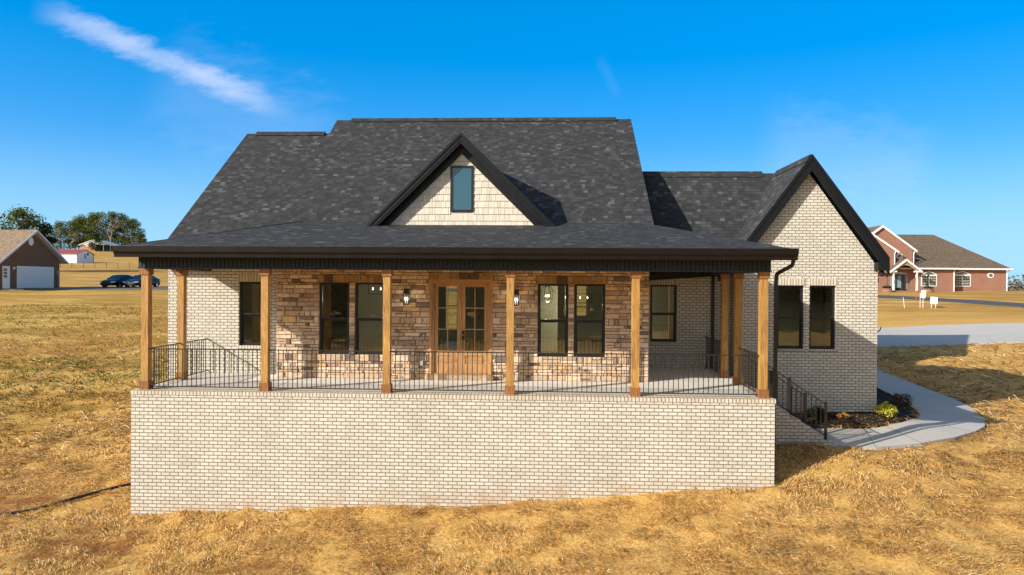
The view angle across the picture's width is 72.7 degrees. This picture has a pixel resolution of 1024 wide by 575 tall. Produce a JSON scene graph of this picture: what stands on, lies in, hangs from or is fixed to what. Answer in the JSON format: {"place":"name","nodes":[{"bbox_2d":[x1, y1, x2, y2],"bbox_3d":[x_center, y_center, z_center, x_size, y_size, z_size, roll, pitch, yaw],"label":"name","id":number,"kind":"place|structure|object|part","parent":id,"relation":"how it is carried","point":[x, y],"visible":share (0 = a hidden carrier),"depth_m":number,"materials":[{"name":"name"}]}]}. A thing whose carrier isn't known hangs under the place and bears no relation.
{"place":"outdoors","nodes":[
{"label":"outdoors","id":0,"kind":"place"},
{"bbox_2d":[136,234,146,242],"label":"pine tree","id":1,"kind":"object","parent":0,"point":[141,238],"visible":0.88,"depth_m":350.46,"materials":[{"name":"green plant"}]},
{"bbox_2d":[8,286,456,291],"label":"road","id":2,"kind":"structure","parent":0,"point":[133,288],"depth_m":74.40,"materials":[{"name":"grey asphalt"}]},
{"bbox_2d":[100,275,135,286],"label":"dark sedan","id":3,"kind":"object","parent":2,"relation":"on","point":[115,280],"visible":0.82,"depth_m":78.39,"materials":[{"name":"paint"}]},
{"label":"windows","id":4,"kind":"part","parent":3,"relation":"part of","materials":[{"name":"black glass"}]},
{"bbox_2d":[123,275,159,287],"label":"blue sedan","id":5,"kind":"object","parent":2,"relation":"on","point":[135,280],"visible":0.62,"depth_m":78.00,"materials":[{"name":"paint"}]},
{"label":"windows","id":6,"kind":"part","parent":5,"relation":"part of","materials":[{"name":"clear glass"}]},
{"bbox_2d":[0,249,1023,574],"bbox_3d":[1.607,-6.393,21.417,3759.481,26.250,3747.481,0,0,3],"label":"ground","id":7,"kind":"structure","parent":0,"point":[912,313],"depth_m":15.06,"materials":[{"name":"brown plant"}]},
{"bbox_2d":[0,204,48,237],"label":"pine tree","id":8,"kind":"object","parent":7,"relation":"on","point":[20,221],"visible":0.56,"depth_m":141.26,"materials":[{"name":"green plant"}]},
{"bbox_2d":[0,230,68,289],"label":"brown brick house","id":9,"kind":"structure","parent":7,"relation":"on","point":[32,258],"depth_m":73.29,"materials":[{"name":"beige"}]},
{"bbox_2d":[2,266,9,287],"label":"side door","id":10,"kind":"structure","parent":9,"relation":"in","point":[5,269],"depth_m":70.09,"materials":[{"name":"white paint"}]},
{"bbox_2d":[35,222,58,249],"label":"pine tree","id":11,"kind":"object","parent":7,"relation":"on","point":[43,229],"visible":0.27,"depth_m":139.56,"materials":[{"name":"green plant"}]},
{"bbox_2d":[48,220,70,248],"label":"pine tree","id":12,"kind":"object","parent":7,"relation":"on","point":[57,225],"visible":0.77,"depth_m":354.35,"materials":[{"name":"green plant"}]},
{"bbox_2d":[0,482,130,515],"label":"drain hose","id":13,"kind":"object","parent":7,"relation":"on","point":[80,496],"visible":0.66,"depth_m":16.90,"materials":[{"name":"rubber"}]},
{"bbox_2d":[61,217,84,248],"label":"pine tree","id":14,"kind":"object","parent":7,"relation":"on","point":[70,243],"visible":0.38,"depth_m":358.16,"materials":[{"name":"green plant"}]},
{"bbox_2d":[67,233,79,242],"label":"bare tree","id":15,"kind":"object","parent":7,"relation":"on","point":[72,237],"visible":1,"depth_m":343.38,"materials":[{"name":"brown plant"}]},
{"bbox_2d":[57,249,94,262],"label":"white barn","id":16,"kind":"structure","parent":7,"relation":"on","point":[78,256],"depth_m":215.75,"materials":[{"name":"metal"}]},
{"bbox_2d":[62,214,93,248],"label":"tree","id":17,"kind":"object","parent":7,"relation":"on","point":[75,231],"visible":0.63,"depth_m":355.71,"materials":[{"name":"green plant"}]},
{"bbox_2d":[0,304,167,475],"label":"grass","id":18,"kind":"structure","parent":7,"relation":"on","point":[73,380],"depth_m":31.09,"materials":[{"name":"plant"}]},
{"bbox_2d":[77,214,104,239],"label":"pine tree","id":19,"kind":"object","parent":7,"relation":"on","point":[88,227],"visible":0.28,"depth_m":357.31,"materials":[{"name":"green plant"}]},
{"bbox_2d":[86,232,102,250],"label":"pine tree","id":20,"kind":"object","parent":7,"relation":"on","point":[96,245],"visible":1,"depth_m":299.50,"materials":[{"name":"green plant"}]},
{"bbox_2d":[79,211,113,240],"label":"tree","id":21,"kind":"object","parent":7,"relation":"on","point":[92,220],"visible":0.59,"depth_m":354.36,"materials":[{"name":"green plant"}]},
{"bbox_2d":[79,240,117,250],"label":"ranch house","id":22,"kind":"structure","parent":7,"relation":"on","point":[106,245],"depth_m":304.37,"materials":[{"name":"orange brick"}]},
{"bbox_2d":[96,220,123,241],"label":"bare tree","id":23,"kind":"object","parent":7,"relation":"on","point":[114,227],"visible":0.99,"depth_m":346.56,"materials":[{"name":"brown plant"}]},
{"bbox_2d":[97,211,126,244],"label":"tree","id":24,"kind":"object","parent":7,"relation":"on","point":[111,216],"visible":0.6,"depth_m":358.04,"materials":[{"name":"green plant"}]},
{"bbox_2d":[109,212,135,244],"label":"tree","id":25,"kind":"object","parent":7,"relation":"on","point":[124,219],"visible":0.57,"depth_m":359.06,"materials":[{"name":"green plant"}]},
{"bbox_2d":[117,218,144,244],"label":"tree","id":26,"kind":"object","parent":7,"relation":"on","point":[133,223],"visible":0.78,"depth_m":356.96,"materials":[{"name":"green plant"}]},
{"bbox_2d":[112,117,889,515],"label":"brick house","id":27,"kind":"structure","parent":7,"relation":"on","point":[720,331],"depth_m":17.87,"materials":[{"name":"brick"}]},
{"bbox_2d":[240,282,260,345],"bbox_3d":[-7.040,0.714,19.067,0.800,1.740,0.080,0,0,3],"label":"window","id":28,"kind":"structure","parent":27,"relation":"in","point":[242,314],"depth_m":19.05,"materials":[{"name":"black metal"}]},
{"bbox_2d":[319,282,349,353],"bbox_3d":[-4.624,0.801,18.186,0.790,1.870,0.080,0,0,3],"label":"window","id":29,"kind":"structure","parent":27,"relation":"in","point":[322,318],"depth_m":18.16,"materials":[{"name":"black metal"}]},
{"bbox_2d":[355,283,382,354],"bbox_3d":[-3.680,0.807,18.142,0.800,1.870,0.080,0,0,3],"label":"window","id":30,"kind":"structure","parent":27,"relation":"in","point":[357,319],"depth_m":18.12,"materials":[{"name":"black metal"}]},
{"bbox_2d":[445,287,456,328],"bbox_3d":[-2.583,0.800,29.784,0.560,2.000,0.070,0,0,3],"label":"back window frame","id":31,"kind":"structure","parent":27,"relation":"in","point":[445,287],"depth_m":29.77,"materials":[{"name":"black paint"}]},
{"bbox_2d":[429,278,492,374],"bbox_3d":[-1.315,1.004,18.012,1.640,2.470,0.176,0,0,3],"label":"double door","id":32,"kind":"structure","parent":27,"relation":"in","point":[455,362],"depth_m":18.00,"materials":[{"name":"brown wood"}]},
{"bbox_2d":[541,286,552,301],"bbox_3d":[1.030,-0.020,20.278,0.354,0.917,0.310,0,0,3],"label":"pendant lantern","id":33,"kind":"object","parent":27,"relation":"hanging from","point":[545,294],"visible":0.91,"depth_m":20.27,"materials":[{"name":"white glass"}]},
{"bbox_2d":[538,284,567,356],"bbox_3d":[1.055,0.840,17.924,0.780,1.870,0.080,0,0,3],"label":"window","id":34,"kind":"structure","parent":27,"relation":"in","point":[540,320],"depth_m":17.90,"materials":[{"name":"black metal"}]},
{"bbox_2d":[561,293,591,302],"bbox_3d":[2.137,0.005,23.030,1.014,0.987,0.040,0,0,3],"label":"linear chandelier","id":35,"kind":"object","parent":27,"relation":"hanging from","point":[580,297],"visible":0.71,"depth_m":23.02,"materials":[{"name":"white glass"}]},
{"bbox_2d":[577,286,586,315],"bbox_3d":[2.933,0.513,29.529,0.520,1.350,0.070,0,0,3],"label":"back window frame","id":36,"kind":"structure","parent":27,"relation":"in","point":[586,286],"depth_m":29.50,"materials":[{"name":"black paint"}]},
{"bbox_2d":[574,284,604,356],"bbox_3d":[1.989,0.847,17.881,0.790,1.870,0.080,0,0,3],"label":"window","id":37,"kind":"structure","parent":27,"relation":"in","point":[576,321],"depth_m":17.86,"materials":[{"name":"black metal"}]},
{"bbox_2d":[650,285,676,341],"bbox_3d":[4.576,0.780,21.115,0.800,1.720,0.080,0,0,3],"label":"window","id":38,"kind":"structure","parent":27,"relation":"in","point":[675,286],"depth_m":21.08,"materials":[{"name":"black metal"}]},
{"bbox_2d":[777,285,802,348],"bbox_3d":[8.031,0.854,20.176,0.750,1.830,0.080,0,0,3],"label":"window","id":39,"kind":"structure","parent":27,"relation":"in","point":[800,317],"depth_m":20.14,"materials":[{"name":"black metal"}]},
{"bbox_2d":[809,286,834,348],"bbox_3d":[8.935,0.860,20.134,0.740,1.830,0.080,0,0,3],"label":"window","id":40,"kind":"structure","parent":27,"relation":"in","point":[832,318],"depth_m":20.10,"materials":[{"name":"black metal"}]},
{"bbox_2d":[0,332,1023,451],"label":"grass","id":41,"kind":"structure","parent":7,"relation":"on","point":[1009,397],"depth_m":29.90,"materials":[{"name":"plant"}]},
{"bbox_2d":[791,388,917,428],"bbox_3d":[10.768,3.703,23.103,4.583,0.325,11.751,1,0,29],"label":"mulch bed","id":42,"kind":"object","parent":7,"relation":"on","point":[868,418],"visible":0.21,"depth_m":19.45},
{"bbox_2d":[807,405,823,418],"bbox_3d":[8.515,3.511,19.552,0.594,0.423,0.608,0,0,18],"label":"dark shrub","id":43,"kind":"object","parent":42,"relation":"on","point":[815,413],"visible":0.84,"depth_m":19.42,"materials":[{"name":"plant"}]},
{"bbox_2d":[835,411,850,418],"bbox_3d":[9.188,3.589,19.381,0.348,0.285,0.331,0,0,-27],"label":"orange groundcover","id":44,"kind":"object","parent":42,"relation":"on","point":[844,415],"visible":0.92,"depth_m":19.35,"materials":[{"name":"plant"}]},
{"bbox_2d":[812,400,908,425],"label":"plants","id":45,"kind":"object","parent":42,"relation":"on","point":[857,415],"visible":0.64,"depth_m":19.36,"materials":[{"name":"plant"}]},
{"bbox_2d":[873,401,898,416],"bbox_3d":[10.597,3.453,19.684,0.674,0.463,0.618,0,0,-40],"label":"yellow shrub","id":46,"kind":"object","parent":42,"relation":"on","point":[886,408],"visible":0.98,"depth_m":19.59,"materials":[{"name":"plant"}]},
{"bbox_2d":[888,392,913,405],"bbox_3d":[12.380,3.576,22.238,0.768,0.460,0.790,0,0,3],"label":"russet shrub","id":47,"kind":"object","parent":42,"relation":"on","point":[897,398],"visible":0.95,"depth_m":22.10,"materials":[{"name":"plant"}]},
{"bbox_2d":[881,285,891,291],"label":"brick planter","id":48,"kind":"object","parent":7,"relation":"on","point":[886,288],"visible":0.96,"depth_m":90.24,"materials":[{"name":"orange brick"}]},
{"bbox_2d":[920,290,925,297],"bbox_3d":[35.360,1.133,59.907,0.460,1.821,0.047,1,0,31],"label":"yard sign","id":49,"kind":"object","parent":7,"relation":"on","point":[923,293],"visible":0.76,"depth_m":59.87,"materials":[{"name":"white paint"}]},
{"bbox_2d":[923,286,933,291],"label":"brick planter","id":50,"kind":"object","parent":7,"relation":"on","point":[930,289],"visible":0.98,"depth_m":89.93,"materials":[{"name":"orange brick"}]},
{"bbox_2d":[930,297,937,307],"bbox_3d":[36.295,1.426,59.900,0.551,1.262,0.047,1,0,31],"label":"yard sign","id":51,"kind":"object","parent":7,"relation":"on","point":[933,300],"visible":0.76,"depth_m":59.90,"materials":[{"name":"white paint"}]},
{"bbox_2d":[868,225,1012,291],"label":"red brick house","id":52,"kind":"structure","parent":7,"relation":"on","point":[945,265],"depth_m":93.63,"materials":[{"name":"brown"}]},
{"bbox_2d":[890,272,907,290],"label":"front door","id":53,"kind":"structure","parent":52,"relation":"in","point":[899,279],"depth_m":93.12,"materials":[{"name":"white glass"}]},
{"bbox_2d":[896,253,902,258],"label":"oval window","id":54,"kind":"structure","parent":52,"relation":"in","point":[899,255],"depth_m":93.33,"materials":[{"name":"white paint"}]},
{"bbox_2d":[921,272,936,285],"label":"arched window","id":55,"kind":"structure","parent":52,"relation":"in","point":[933,277],"depth_m":92.96,"materials":[{"name":"white paint"}]},
{"bbox_2d":[955,272,970,286],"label":"arched window","id":56,"kind":"structure","parent":52,"relation":"in","point":[962,279],"depth_m":93.94,"materials":[{"name":"white paint"}]},
{"bbox_2d":[1007,274,1023,289],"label":"woods","id":57,"kind":"object","parent":7,"relation":"on","point":[1017,285],"visible":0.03,"depth_m":314.38,"materials":[{"name":"brown plant"}]},
{"bbox_2d":[0,0,1023,286],"label":"sky","id":58,"kind":"structure","parent":0,"point":[913,109],"materials":[{"name":"blue"}]},
{"bbox_2d":[811,369,985,449],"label":"path","id":59,"kind":"structure","parent":0,"point":[941,417],"depth_m":19.08,"materials":[{"name":"concrete"}]},
{"bbox_2d":[877,323,1023,347],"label":"driveway","id":60,"kind":"structure","parent":0,"point":[957,334],"depth_m":44.40,"materials":[{"name":"concrete"}]},
{"bbox_2d":[878,295,1023,307],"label":"road","id":61,"kind":"structure","parent":0,"point":[997,303],"depth_m":67.13,"materials":[{"name":"grey asphalt"}]}
]}

